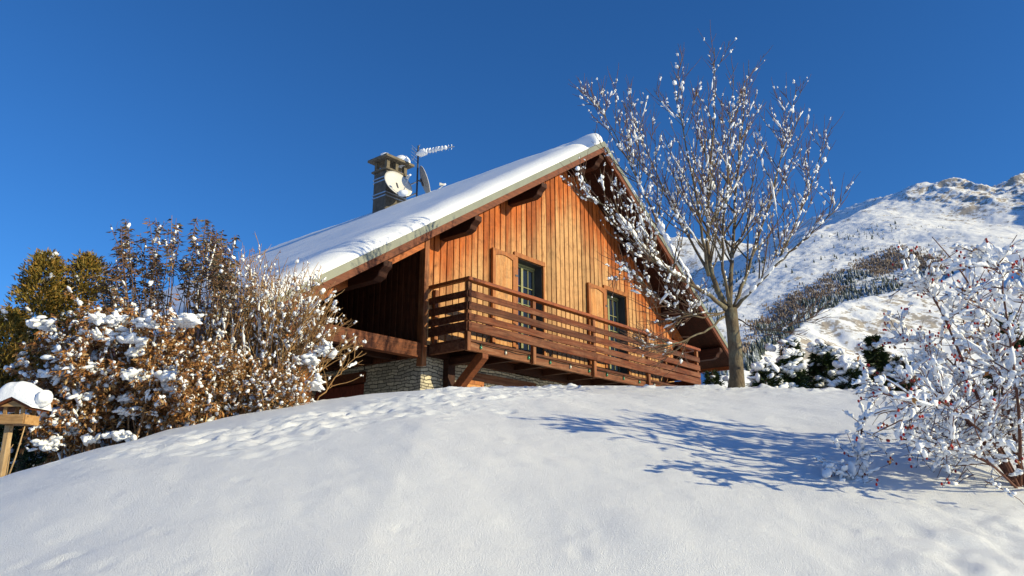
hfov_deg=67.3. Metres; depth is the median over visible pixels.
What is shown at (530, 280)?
window
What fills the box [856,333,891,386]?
evergreen
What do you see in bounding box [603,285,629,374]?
window
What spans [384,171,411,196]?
satellite dish
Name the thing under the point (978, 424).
rose bush
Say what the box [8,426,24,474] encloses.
bird feeder post
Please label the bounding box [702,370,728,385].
evergreen
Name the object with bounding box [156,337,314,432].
russet shrub
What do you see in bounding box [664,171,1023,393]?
mountain
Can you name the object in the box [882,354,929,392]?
evergreen
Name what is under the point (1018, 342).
evergreen
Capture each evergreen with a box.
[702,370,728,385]
[745,357,788,387]
[765,337,813,388]
[805,339,844,388]
[826,355,873,389]
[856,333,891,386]
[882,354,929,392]
[983,311,1023,396]
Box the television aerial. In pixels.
[406,144,453,197]
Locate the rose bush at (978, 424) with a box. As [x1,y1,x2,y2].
[814,235,1023,501]
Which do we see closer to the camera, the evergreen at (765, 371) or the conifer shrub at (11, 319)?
the conifer shrub at (11, 319)
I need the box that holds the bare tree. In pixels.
[558,28,860,387]
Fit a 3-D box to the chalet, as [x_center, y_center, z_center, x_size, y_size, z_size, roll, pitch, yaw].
[-4.072,0.232,20.484,14.315,9.103,14.960,-12,-20,38]
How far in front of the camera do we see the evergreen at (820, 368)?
13.62 m
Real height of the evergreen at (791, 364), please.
1.224 m
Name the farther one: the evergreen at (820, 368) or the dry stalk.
the evergreen at (820, 368)
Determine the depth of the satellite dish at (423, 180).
21.95 m
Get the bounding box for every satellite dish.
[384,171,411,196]
[418,166,445,192]
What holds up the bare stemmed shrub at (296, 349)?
on the snow field
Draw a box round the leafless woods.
[740,242,946,353]
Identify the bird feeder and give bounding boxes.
[0,381,52,476]
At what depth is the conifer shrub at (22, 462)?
8.22 m
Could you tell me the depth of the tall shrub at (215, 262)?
8.53 m
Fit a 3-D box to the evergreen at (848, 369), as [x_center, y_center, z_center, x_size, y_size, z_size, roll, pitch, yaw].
[5.701,1.572,12.861,0.960,0.935,0.925,-8,-17,28]
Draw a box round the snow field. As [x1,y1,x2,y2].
[0,383,1023,575]
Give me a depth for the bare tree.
10.17 m
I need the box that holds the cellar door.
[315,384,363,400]
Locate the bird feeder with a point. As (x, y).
(23, 396)
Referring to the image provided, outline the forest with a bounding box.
[697,221,954,375]
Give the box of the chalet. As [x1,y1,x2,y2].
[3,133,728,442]
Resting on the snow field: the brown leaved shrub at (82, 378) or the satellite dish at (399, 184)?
the brown leaved shrub at (82, 378)
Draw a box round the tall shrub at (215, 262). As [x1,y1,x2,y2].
[85,218,263,444]
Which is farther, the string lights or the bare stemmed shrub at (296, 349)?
the string lights
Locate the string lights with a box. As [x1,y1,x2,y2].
[477,343,665,385]
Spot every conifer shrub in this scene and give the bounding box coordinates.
[0,247,80,467]
[0,303,48,473]
[0,377,55,472]
[29,249,115,461]
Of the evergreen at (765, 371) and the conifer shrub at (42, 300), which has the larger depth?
the evergreen at (765, 371)
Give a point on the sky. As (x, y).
(266, 119)
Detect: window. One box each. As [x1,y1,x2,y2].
[513,251,545,355]
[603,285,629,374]
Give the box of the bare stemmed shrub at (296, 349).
[186,234,367,416]
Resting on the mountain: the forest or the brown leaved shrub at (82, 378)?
the forest
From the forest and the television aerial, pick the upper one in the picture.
the television aerial
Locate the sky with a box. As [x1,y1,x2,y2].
[0,0,1023,346]
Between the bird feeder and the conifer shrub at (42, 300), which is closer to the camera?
the bird feeder
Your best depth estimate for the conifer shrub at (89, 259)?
9.84 m
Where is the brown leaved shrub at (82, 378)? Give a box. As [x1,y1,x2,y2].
[3,286,233,465]
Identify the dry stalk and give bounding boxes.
[5,445,12,475]

